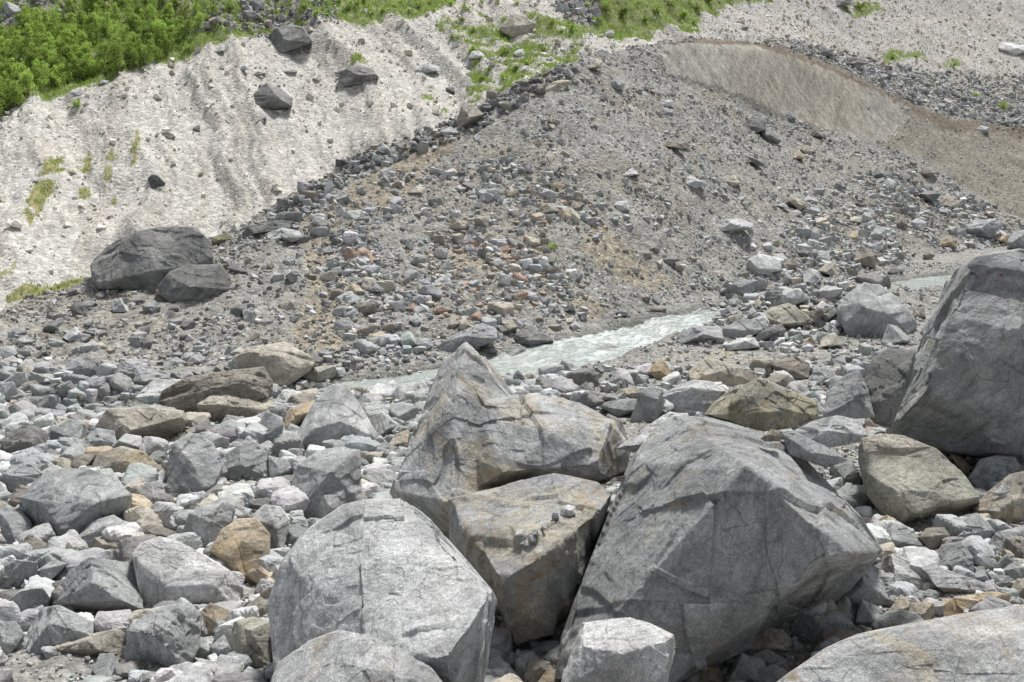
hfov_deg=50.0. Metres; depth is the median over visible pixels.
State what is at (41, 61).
shrub
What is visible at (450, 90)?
rock
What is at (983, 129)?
rock
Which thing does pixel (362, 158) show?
rock
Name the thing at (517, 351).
rock
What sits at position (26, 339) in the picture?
rock
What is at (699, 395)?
rock
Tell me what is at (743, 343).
boulder
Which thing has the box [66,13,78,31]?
shrub
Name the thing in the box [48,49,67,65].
shrub
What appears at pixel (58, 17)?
shrub
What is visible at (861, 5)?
bush
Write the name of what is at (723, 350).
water
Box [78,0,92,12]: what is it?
shrub
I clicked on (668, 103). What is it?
rock
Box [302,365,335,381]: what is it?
rock
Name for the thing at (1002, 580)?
rock
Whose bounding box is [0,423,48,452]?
boulder
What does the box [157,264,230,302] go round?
boulder
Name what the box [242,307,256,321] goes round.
rock
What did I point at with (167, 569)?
boulder
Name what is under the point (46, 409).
river stones
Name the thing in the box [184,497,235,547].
rock
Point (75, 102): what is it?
bush
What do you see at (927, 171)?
boulder
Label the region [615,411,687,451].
boulder
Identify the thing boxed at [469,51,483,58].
boulder
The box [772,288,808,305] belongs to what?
boulder
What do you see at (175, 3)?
shrub
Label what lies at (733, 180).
rock
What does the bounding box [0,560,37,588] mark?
rock
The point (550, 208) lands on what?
rock
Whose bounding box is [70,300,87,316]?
rock
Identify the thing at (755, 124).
boulder
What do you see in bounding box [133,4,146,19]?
shrub
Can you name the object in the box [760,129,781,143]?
boulder
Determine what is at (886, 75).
cap rubble
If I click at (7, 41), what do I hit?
shrub
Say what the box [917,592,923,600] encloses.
stone
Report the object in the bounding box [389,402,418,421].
rock
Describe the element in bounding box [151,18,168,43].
shrub
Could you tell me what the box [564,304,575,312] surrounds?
rock
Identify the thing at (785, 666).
stone
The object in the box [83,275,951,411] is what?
river
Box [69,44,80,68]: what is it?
shrub
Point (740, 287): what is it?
boulder
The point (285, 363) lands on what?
boulder
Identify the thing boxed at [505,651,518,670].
stone
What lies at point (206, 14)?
shrub
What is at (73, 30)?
shrub
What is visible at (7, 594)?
stone
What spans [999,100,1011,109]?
bush
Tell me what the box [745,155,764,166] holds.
boulder
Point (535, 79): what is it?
rock
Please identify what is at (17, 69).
shrub
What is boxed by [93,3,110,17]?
shrub
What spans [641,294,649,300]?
rock
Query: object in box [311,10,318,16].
bush
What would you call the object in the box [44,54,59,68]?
shrub
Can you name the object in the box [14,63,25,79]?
shrub
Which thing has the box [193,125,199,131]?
rock
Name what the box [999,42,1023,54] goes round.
boulder
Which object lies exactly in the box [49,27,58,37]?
shrub
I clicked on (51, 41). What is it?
shrub
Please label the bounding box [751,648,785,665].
rock
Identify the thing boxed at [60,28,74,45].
shrub
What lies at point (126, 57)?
shrub
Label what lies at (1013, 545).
rock
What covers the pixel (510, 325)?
rock
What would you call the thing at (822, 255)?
rock
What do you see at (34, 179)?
rock
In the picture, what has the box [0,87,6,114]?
shrub
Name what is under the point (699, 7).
bush
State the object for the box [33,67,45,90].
shrub
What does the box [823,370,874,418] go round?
rock
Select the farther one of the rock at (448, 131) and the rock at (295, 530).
the rock at (448, 131)
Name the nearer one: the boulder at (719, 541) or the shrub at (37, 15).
the boulder at (719, 541)
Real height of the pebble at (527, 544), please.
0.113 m
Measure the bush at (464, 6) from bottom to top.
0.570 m
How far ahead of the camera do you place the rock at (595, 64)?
62.70 m
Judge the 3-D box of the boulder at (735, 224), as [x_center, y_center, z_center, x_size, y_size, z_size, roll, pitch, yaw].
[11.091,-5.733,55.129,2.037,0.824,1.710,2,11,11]
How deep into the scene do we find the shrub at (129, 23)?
71.86 m
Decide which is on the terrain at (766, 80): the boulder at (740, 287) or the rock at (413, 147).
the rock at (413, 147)
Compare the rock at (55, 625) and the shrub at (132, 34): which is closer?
the rock at (55, 625)
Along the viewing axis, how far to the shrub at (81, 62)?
66.39 m
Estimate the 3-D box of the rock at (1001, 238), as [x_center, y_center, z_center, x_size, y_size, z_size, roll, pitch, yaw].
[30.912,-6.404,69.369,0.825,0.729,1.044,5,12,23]
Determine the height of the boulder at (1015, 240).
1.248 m
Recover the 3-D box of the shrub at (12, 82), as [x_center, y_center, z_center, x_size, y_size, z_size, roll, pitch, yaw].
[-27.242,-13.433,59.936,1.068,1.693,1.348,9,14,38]
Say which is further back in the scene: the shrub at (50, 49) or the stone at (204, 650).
the shrub at (50, 49)
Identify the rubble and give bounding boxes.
[0,35,1023,404]
[258,60,579,223]
[790,41,1023,127]
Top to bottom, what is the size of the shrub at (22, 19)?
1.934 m
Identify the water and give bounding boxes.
[656,348,761,366]
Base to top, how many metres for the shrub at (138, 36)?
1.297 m
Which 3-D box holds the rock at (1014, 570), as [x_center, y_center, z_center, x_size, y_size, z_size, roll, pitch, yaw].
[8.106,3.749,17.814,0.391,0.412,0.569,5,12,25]
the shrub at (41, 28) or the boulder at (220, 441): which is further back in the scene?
the shrub at (41, 28)
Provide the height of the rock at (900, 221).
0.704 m
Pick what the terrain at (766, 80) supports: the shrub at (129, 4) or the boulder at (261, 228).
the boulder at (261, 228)
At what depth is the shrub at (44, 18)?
70.55 m
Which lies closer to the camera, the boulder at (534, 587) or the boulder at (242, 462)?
the boulder at (534, 587)
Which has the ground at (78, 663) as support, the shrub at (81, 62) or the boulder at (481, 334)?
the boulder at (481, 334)
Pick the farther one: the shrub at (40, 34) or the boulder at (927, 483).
the shrub at (40, 34)
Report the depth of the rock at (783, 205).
60.80 m
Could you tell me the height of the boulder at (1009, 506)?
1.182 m
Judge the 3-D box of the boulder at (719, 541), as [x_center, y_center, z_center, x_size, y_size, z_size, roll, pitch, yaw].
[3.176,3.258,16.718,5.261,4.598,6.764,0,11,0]
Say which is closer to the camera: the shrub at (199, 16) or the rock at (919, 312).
the rock at (919, 312)
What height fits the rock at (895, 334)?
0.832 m
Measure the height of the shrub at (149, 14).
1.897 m
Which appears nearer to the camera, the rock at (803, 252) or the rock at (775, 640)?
the rock at (775, 640)
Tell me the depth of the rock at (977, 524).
18.95 m
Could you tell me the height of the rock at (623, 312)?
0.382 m
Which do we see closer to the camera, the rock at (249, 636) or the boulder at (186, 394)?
the rock at (249, 636)
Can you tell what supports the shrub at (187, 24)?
on the hill
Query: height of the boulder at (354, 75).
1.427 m
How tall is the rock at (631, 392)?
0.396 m
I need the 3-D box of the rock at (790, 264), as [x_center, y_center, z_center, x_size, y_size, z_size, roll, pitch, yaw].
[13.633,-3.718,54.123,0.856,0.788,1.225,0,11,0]
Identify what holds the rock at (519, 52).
on the hill
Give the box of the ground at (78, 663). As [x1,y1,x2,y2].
[0,245,1023,681]
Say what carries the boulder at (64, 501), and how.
on the ground at (78, 663)
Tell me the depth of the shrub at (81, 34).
69.68 m
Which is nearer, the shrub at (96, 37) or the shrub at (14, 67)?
the shrub at (14, 67)
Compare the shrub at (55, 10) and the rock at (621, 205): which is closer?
the rock at (621, 205)
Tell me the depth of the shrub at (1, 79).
60.96 m
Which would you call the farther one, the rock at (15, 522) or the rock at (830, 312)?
the rock at (830, 312)
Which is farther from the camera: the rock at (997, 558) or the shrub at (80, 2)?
the shrub at (80, 2)
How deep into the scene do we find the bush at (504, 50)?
75.80 m
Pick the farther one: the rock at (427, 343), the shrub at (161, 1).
the shrub at (161, 1)
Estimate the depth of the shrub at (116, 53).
65.71 m
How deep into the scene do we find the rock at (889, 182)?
70.01 m
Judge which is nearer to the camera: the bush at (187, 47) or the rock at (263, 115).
the rock at (263, 115)
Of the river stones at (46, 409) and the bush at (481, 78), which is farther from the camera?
the bush at (481, 78)
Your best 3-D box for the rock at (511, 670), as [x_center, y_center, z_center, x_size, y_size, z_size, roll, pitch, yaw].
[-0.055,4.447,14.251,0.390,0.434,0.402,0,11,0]
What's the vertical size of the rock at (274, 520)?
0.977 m
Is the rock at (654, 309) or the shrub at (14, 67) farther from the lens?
the shrub at (14, 67)
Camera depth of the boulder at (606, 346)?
37.46 m
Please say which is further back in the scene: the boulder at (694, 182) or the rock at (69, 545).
the boulder at (694, 182)
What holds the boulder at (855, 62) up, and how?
on the terrain at (766, 80)
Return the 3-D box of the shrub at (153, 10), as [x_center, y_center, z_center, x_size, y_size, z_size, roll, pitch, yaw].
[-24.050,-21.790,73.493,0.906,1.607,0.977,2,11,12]
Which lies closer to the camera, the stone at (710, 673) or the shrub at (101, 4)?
the stone at (710, 673)
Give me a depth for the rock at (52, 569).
17.38 m
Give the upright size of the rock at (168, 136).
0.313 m
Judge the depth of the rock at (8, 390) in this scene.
29.02 m
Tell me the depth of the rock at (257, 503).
20.63 m
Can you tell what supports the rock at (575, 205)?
on the terrain at (766, 80)
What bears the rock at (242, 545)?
on the ground at (78, 663)
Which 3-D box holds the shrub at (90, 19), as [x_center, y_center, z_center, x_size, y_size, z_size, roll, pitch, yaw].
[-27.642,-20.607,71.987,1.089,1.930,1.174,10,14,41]
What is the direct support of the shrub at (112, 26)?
on the hill
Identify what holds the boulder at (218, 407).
on the ground at (78, 663)
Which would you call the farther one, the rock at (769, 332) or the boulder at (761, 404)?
the rock at (769, 332)
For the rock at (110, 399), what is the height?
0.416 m
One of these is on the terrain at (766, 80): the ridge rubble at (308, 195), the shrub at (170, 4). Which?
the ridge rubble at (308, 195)
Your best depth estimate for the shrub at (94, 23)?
73.04 m
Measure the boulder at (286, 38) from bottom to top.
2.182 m
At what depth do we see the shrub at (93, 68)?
66.90 m
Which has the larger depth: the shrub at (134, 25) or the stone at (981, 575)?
the shrub at (134, 25)
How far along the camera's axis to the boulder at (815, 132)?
74.54 m
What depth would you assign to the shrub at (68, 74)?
65.64 m
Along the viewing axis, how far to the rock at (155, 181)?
55.98 m
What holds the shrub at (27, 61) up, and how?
on the hill
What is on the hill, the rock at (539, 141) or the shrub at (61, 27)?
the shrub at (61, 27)
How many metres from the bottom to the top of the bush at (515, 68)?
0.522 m
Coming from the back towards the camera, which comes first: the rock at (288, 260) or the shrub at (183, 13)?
the shrub at (183, 13)
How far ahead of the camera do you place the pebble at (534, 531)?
14.73 m
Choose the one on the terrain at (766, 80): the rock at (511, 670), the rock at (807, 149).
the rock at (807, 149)
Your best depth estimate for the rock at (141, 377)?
30.67 m
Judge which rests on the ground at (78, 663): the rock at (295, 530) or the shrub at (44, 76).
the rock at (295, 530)
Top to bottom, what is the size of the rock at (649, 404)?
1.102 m
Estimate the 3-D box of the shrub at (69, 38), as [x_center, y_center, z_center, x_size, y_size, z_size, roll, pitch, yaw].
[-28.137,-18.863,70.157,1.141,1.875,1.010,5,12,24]
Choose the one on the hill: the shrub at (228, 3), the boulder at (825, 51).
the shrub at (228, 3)
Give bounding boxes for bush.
[72,99,80,107]
[182,42,193,50]
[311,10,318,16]
[342,4,351,9]
[349,0,359,6]
[455,14,464,21]
[461,3,471,9]
[477,74,486,81]
[500,47,508,54]
[512,65,518,71]
[548,242,556,249]
[592,16,600,21]
[599,0,612,10]
[617,6,628,15]
[652,4,662,13]
[679,10,689,17]
[690,2,701,9]
[856,1,866,7]
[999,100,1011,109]
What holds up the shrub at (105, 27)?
on the hill
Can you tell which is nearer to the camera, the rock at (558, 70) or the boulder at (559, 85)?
the boulder at (559, 85)
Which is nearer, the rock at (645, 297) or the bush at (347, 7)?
the rock at (645, 297)
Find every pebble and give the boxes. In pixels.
[515,529,525,536]
[524,540,529,546]
[528,535,535,542]
[531,529,538,535]
[552,513,558,519]
[560,505,575,515]
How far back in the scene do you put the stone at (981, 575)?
17.29 m
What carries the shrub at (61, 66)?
on the hill
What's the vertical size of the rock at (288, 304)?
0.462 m
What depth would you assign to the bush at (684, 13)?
99.41 m
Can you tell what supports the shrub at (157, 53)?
on the hill
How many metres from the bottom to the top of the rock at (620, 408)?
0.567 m
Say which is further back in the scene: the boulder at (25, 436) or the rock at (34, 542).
the boulder at (25, 436)
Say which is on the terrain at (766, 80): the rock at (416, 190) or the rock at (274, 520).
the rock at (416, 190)
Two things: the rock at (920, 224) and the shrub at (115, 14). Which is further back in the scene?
the shrub at (115, 14)
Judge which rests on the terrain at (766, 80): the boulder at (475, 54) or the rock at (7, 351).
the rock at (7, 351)
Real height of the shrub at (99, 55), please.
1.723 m
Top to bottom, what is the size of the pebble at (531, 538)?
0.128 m
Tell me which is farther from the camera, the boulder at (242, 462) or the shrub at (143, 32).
the shrub at (143, 32)
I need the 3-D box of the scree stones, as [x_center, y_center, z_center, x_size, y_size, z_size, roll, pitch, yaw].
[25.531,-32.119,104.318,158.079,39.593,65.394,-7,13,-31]
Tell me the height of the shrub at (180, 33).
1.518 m
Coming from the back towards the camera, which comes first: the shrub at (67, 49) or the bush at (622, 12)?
the bush at (622, 12)
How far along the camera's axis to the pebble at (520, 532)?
14.78 m
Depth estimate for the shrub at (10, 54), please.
65.31 m
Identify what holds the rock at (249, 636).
on the ground at (78, 663)
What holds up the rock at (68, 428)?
on the ground at (78, 663)
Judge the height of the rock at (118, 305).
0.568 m
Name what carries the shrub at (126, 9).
on the hill
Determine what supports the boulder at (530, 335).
on the ground at (78, 663)
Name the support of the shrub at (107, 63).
on the hill
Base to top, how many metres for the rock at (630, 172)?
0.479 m
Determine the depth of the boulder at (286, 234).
43.74 m
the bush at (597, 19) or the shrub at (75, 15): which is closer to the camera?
the shrub at (75, 15)
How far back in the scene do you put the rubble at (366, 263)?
47.43 m
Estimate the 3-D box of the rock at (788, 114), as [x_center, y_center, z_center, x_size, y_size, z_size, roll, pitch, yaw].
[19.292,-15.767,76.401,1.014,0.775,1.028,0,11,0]
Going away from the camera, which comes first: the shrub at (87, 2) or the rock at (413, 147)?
the rock at (413, 147)
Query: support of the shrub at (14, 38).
on the hill
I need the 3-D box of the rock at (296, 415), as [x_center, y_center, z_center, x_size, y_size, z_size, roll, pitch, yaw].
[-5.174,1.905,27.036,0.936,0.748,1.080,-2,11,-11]
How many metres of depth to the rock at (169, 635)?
14.72 m
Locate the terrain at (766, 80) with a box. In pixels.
[0,38,1023,402]
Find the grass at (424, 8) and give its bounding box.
[0,0,959,303]
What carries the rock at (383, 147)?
on the terrain at (766, 80)
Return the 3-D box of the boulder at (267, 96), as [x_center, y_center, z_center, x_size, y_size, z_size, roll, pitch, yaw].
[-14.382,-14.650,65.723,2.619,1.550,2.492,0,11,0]
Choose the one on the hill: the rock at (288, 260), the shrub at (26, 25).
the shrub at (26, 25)
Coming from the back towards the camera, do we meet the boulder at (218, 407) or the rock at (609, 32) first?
the rock at (609, 32)
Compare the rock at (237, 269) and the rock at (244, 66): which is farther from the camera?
the rock at (244, 66)
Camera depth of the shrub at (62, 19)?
73.99 m
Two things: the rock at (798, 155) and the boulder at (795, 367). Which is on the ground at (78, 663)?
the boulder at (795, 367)
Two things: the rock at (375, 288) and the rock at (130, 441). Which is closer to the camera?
the rock at (130, 441)
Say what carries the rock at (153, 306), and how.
on the terrain at (766, 80)
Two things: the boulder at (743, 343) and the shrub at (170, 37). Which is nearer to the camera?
the boulder at (743, 343)
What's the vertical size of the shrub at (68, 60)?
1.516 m
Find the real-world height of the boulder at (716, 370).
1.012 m
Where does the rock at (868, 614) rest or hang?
on the ground at (78, 663)
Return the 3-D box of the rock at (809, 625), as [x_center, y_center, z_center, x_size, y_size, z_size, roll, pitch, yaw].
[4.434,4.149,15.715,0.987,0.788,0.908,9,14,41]
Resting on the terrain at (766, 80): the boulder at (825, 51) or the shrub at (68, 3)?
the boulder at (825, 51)
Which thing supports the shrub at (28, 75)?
on the hill
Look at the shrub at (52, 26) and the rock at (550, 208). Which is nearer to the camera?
the rock at (550, 208)
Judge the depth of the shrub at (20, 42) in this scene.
66.71 m
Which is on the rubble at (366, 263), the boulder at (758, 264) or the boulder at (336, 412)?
the boulder at (758, 264)
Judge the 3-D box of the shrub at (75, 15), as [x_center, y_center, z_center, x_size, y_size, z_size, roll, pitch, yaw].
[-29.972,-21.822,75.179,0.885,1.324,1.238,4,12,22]
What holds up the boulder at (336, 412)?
on the ground at (78, 663)
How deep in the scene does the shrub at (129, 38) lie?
67.74 m
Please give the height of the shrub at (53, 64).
1.451 m
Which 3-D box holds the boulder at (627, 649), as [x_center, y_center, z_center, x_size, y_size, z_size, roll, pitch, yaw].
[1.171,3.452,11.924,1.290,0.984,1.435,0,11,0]
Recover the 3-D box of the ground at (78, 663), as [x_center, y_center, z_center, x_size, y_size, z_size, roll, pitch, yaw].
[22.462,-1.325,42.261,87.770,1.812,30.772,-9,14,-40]
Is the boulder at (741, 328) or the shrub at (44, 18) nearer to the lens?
the boulder at (741, 328)
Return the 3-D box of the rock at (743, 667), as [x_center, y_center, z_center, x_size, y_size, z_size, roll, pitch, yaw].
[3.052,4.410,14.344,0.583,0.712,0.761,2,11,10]
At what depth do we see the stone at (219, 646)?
14.79 m
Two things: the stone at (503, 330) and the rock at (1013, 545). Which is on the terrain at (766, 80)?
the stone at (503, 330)
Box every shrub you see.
[0,23,14,41]
[0,35,14,57]
[0,43,17,64]
[0,61,15,82]
[0,70,12,92]
[0,74,12,92]
[0,80,25,106]
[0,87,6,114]
[3,78,26,100]
[4,35,18,56]
[6,86,20,106]
[7,57,27,81]
[8,89,22,104]
[11,29,32,52]
[11,64,27,85]
[13,23,30,48]
[14,11,30,34]
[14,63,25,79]
[19,68,34,95]
[21,3,35,18]
[21,48,40,67]
[24,27,42,51]
[27,7,41,28]
[27,26,40,42]
[29,42,47,54]
[30,58,38,72]
[31,24,41,37]
[31,55,50,78]
[32,10,48,23]
[32,63,49,86]
[33,31,44,45]
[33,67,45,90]
[34,45,47,64]
[35,22,45,33]
[40,32,55,45]
[41,11,48,33]
[42,63,62,87]
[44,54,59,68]
[45,17,57,31]
[45,23,56,33]
[45,36,54,49]
[45,45,56,61]
[46,63,67,85]
[48,4,61,19]
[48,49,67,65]
[48,57,66,78]
[49,15,60,26]
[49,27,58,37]
[49,38,68,59]
[54,37,66,53]
[57,22,74,39]
[57,30,75,49]
[57,54,71,71]
[58,58,73,81]
[59,11,71,25]
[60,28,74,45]
[64,45,73,57]
[65,0,79,12]
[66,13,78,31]
[66,23,78,42]
[66,31,77,50]
[66,50,92,80]
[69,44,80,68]
[70,12,79,24]
[72,56,85,77]
[76,24,95,38]
[76,29,88,45]
[76,51,89,67]
[77,14,83,27]
[77,42,91,58]
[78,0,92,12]
[82,0,93,14]
[83,12,96,34]
[83,52,103,75]
[84,14,100,29]
[86,31,94,44]
[88,23,100,44]
[88,58,99,74]
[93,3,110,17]
[94,0,105,15]
[95,10,116,33]
[96,5,109,23]
[98,38,105,49]
[98,42,112,65]
[99,52,116,74]
[100,23,108,36]
[106,20,120,34]
[107,40,128,73]
[108,26,123,46]
[109,2,123,22]
[112,35,132,45]
[114,31,127,44]
[115,37,127,56]
[116,38,140,63]
[122,33,141,47]
[123,0,139,16]
[124,42,142,64]
[125,0,134,7]
[125,19,140,37]
[126,13,140,31]
[127,52,138,69]
[128,7,147,27]
[128,12,141,34]
[129,31,135,47]
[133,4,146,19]
[134,37,155,65]
[136,25,148,40]
[141,19,153,39]
[142,34,156,46]
[144,7,153,29]
[145,0,157,8]
[146,3,157,22]
[148,33,164,60]
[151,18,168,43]
[154,11,162,21]
[154,30,165,43]
[157,0,166,4]
[157,34,171,56]
[160,14,174,30]
[162,2,173,22]
[162,5,173,21]
[164,13,179,31]
[167,31,176,48]
[169,21,184,40]
[170,0,178,8]
[177,5,187,18]
[177,15,192,34]
[189,0,202,14]
[193,11,203,28]
[202,5,210,20]
[209,0,219,14]
[222,0,234,8]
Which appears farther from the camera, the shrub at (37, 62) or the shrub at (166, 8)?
the shrub at (166, 8)
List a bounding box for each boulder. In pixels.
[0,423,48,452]
[19,468,131,535]
[53,557,143,610]
[53,629,125,655]
[65,357,99,376]
[90,226,212,289]
[91,446,164,473]
[95,407,186,440]
[132,536,243,605]
[135,379,179,403]
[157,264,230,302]
[157,366,272,412]
[166,432,224,496]
[197,394,273,421]
[197,431,229,448]
[222,445,268,479]
[232,341,316,385]
[239,220,292,237]
[253,83,292,108]
[267,228,302,241]
[268,24,312,52]
[268,497,496,681]
[270,630,441,681]
[291,446,361,518]
[298,384,377,449]
[337,65,378,85]
[390,342,629,538]
[414,64,439,72]
[438,323,497,351]
[447,473,611,646]
[456,104,483,128]
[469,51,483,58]
[499,13,534,36]
[514,325,552,345]
[547,80,570,91]
[555,416,882,681]
[561,617,675,681]
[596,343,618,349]
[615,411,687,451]
[663,141,687,149]
[677,325,723,343]
[686,176,706,188]
[688,358,756,385]
[703,377,819,430]
[716,218,752,231]
[720,280,759,294]
[723,319,762,338]
[725,337,759,350]
[744,116,765,132]
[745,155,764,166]
[746,253,781,275]
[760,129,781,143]
[763,303,813,327]
[771,355,809,379]
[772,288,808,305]
[777,604,1023,681]
[792,415,867,447]
[808,128,823,136]
[817,46,832,56]
[819,263,840,276]
[835,0,851,6]
[837,282,916,336]
[846,57,867,67]
[852,247,877,267]
[854,275,890,286]
[858,442,979,523]
[868,225,886,240]
[872,169,890,177]
[885,248,1023,461]
[918,167,936,176]
[918,190,940,201]
[939,236,956,247]
[941,193,959,208]
[942,592,1010,615]
[964,219,1002,237]
[972,471,1023,521]
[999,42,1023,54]
[1007,230,1023,248]
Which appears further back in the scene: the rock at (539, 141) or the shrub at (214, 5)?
the shrub at (214, 5)
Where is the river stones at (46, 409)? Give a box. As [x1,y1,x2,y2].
[0,255,1023,681]
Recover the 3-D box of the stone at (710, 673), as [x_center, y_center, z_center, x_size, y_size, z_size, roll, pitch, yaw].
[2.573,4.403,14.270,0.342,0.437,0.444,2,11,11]
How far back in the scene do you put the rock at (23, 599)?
16.15 m
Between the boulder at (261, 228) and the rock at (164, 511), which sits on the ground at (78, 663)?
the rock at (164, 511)
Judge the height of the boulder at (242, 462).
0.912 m
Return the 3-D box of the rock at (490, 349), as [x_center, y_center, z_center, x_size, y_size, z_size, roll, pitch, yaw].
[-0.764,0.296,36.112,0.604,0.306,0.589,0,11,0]
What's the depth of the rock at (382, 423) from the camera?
26.04 m
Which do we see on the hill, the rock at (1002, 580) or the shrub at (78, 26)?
the shrub at (78, 26)
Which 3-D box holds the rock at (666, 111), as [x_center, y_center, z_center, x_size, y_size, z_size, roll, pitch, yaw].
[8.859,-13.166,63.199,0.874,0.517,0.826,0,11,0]
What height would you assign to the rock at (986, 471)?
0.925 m
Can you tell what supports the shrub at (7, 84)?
on the hill
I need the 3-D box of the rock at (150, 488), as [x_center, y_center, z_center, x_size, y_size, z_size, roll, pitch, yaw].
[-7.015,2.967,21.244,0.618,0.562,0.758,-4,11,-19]
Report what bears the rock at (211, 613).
on the ground at (78, 663)
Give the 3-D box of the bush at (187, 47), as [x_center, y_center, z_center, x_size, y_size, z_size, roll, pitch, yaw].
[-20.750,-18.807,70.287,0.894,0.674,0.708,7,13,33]
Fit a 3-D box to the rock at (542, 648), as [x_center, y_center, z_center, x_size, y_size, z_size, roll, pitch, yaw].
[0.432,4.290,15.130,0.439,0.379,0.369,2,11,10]
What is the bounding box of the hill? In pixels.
[0,0,1023,310]
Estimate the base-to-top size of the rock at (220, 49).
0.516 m
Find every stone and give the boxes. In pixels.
[0,361,8,368]
[0,481,7,491]
[0,589,16,599]
[56,568,67,580]
[195,637,211,657]
[210,635,231,655]
[212,620,225,635]
[499,326,507,333]
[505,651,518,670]
[698,665,722,681]
[760,429,781,441]
[777,663,790,672]
[795,652,809,662]
[888,595,909,610]
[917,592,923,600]
[922,589,939,598]
[975,569,988,582]
[993,483,1009,497]
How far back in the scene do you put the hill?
65.63 m
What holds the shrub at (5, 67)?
on the hill
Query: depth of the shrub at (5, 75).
61.53 m
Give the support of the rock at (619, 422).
on the ground at (78, 663)
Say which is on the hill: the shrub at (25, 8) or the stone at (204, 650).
the shrub at (25, 8)
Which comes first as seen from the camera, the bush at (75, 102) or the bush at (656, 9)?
the bush at (75, 102)
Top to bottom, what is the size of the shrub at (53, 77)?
1.571 m
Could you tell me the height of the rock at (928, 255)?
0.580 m
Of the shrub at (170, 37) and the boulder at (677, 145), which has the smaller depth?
the boulder at (677, 145)
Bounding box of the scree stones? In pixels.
[0,0,1023,306]
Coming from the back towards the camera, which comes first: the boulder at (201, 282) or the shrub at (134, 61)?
the shrub at (134, 61)
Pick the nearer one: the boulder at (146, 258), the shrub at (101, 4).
the boulder at (146, 258)
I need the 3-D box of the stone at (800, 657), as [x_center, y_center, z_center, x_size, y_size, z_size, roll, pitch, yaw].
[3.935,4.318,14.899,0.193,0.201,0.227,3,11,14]
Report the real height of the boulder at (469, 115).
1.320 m
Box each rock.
[0,345,17,357]
[0,382,18,400]
[0,506,31,544]
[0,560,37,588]
[0,621,24,654]
[2,462,42,492]
[8,588,50,611]
[16,335,35,344]
[18,345,30,355]
[18,534,45,549]
[26,605,93,653]
[31,177,39,181]
[38,559,64,579]
[43,321,62,332]
[50,419,87,439]
[62,327,79,341]
[65,542,75,549]
[69,90,81,95]
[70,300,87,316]
[80,515,127,546]
[83,428,116,446]
[89,536,118,549]
[92,653,119,676]
[98,396,119,405]
[99,80,108,83]
[101,400,124,406]
[111,298,128,312]
[111,433,141,449]
[125,602,201,665]
[132,368,154,384]
[138,524,175,536]
[141,300,160,312]
[141,480,164,498]
[148,174,165,188]
[150,501,183,527]
[165,134,175,138]
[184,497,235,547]
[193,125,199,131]
[195,657,219,674]
[200,602,230,635]
[210,517,270,583]
[212,232,233,243]
[216,46,224,52]
[226,265,246,273]
[227,439,258,448]
[228,617,272,667]
[230,304,244,315]
[238,63,247,69]
[240,507,252,517]
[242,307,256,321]
[244,669,268,679]
[246,596,267,616]
[249,497,270,509]
[250,504,289,548]
[253,72,265,76]
[258,112,267,119]
[259,411,282,443]
[268,455,290,477]
[279,298,297,309]
[283,66,296,73]
[283,255,295,264]
[284,400,314,428]
[284,523,307,545]
[300,388,318,393]
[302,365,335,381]
[319,488,347,518]
[359,154,366,162]
[369,283,383,292]
[369,412,399,435]
[378,144,391,151]
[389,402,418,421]
[389,429,409,447]
[393,391,405,401]
[407,186,424,194]
[409,314,421,325]
[410,143,417,151]
[415,339,431,349]
[434,307,450,313]
[439,127,458,136]
[446,87,454,92]
[447,315,457,326]
[480,346,497,353]
[502,319,517,332]
[505,347,525,355]
[508,667,520,678]
[514,49,524,55]
[523,657,552,681]
[529,640,558,657]
[531,77,540,82]
[535,138,543,144]
[538,669,561,681]
[542,203,559,213]
[551,66,564,74]
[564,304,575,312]
[569,200,583,210]
[569,321,580,329]
[574,381,592,390]
[587,58,601,69]
[599,398,635,416]
[604,30,613,36]
[606,414,627,439]
[610,76,623,90]
[614,201,629,210]
[615,387,639,397]
[616,308,628,316]
[623,168,637,176]
[630,386,665,422]
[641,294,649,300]
[646,307,666,311]
[648,359,670,379]
[661,100,672,106]
[661,108,672,116]
[662,379,725,412]
[663,255,681,264]
[726,175,741,186]
[726,652,764,681]
[747,628,791,652]
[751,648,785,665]
[754,324,784,341]
[767,373,790,387]
[776,203,789,208]
[782,258,797,269]
[782,432,847,467]
[784,109,795,119]
[787,610,854,642]
[788,194,805,209]
[793,151,805,159]
[797,249,810,256]
[801,145,813,153]
[803,268,820,285]
[810,367,834,384]
[815,251,830,261]
[818,285,841,297]
[818,333,842,347]
[821,306,836,321]
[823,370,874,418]
[832,460,860,485]
[843,565,888,609]
[855,599,882,625]
[861,433,930,455]
[864,348,914,427]
[881,324,909,344]
[881,553,926,589]
[882,178,895,188]
[883,522,922,547]
[887,268,903,274]
[894,215,906,226]
[908,602,933,619]
[911,218,925,229]
[913,307,925,317]
[918,527,949,548]
[921,564,986,592]
[923,250,934,259]
[937,541,974,572]
[949,453,969,475]
[957,513,994,538]
[967,455,1021,489]
[976,125,988,132]
[985,555,1001,570]
[990,526,1023,551]
[991,575,1010,586]
[995,233,1007,244]
[1003,561,1023,579]
[1005,536,1022,557]
[1011,578,1023,597]
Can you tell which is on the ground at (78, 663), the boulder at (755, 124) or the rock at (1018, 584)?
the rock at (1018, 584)
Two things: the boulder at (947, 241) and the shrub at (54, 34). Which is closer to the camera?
the boulder at (947, 241)
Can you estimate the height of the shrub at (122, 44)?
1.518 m
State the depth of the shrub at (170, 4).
73.71 m
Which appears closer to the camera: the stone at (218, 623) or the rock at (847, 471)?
the stone at (218, 623)
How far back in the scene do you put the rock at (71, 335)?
35.07 m
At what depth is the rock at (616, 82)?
62.25 m

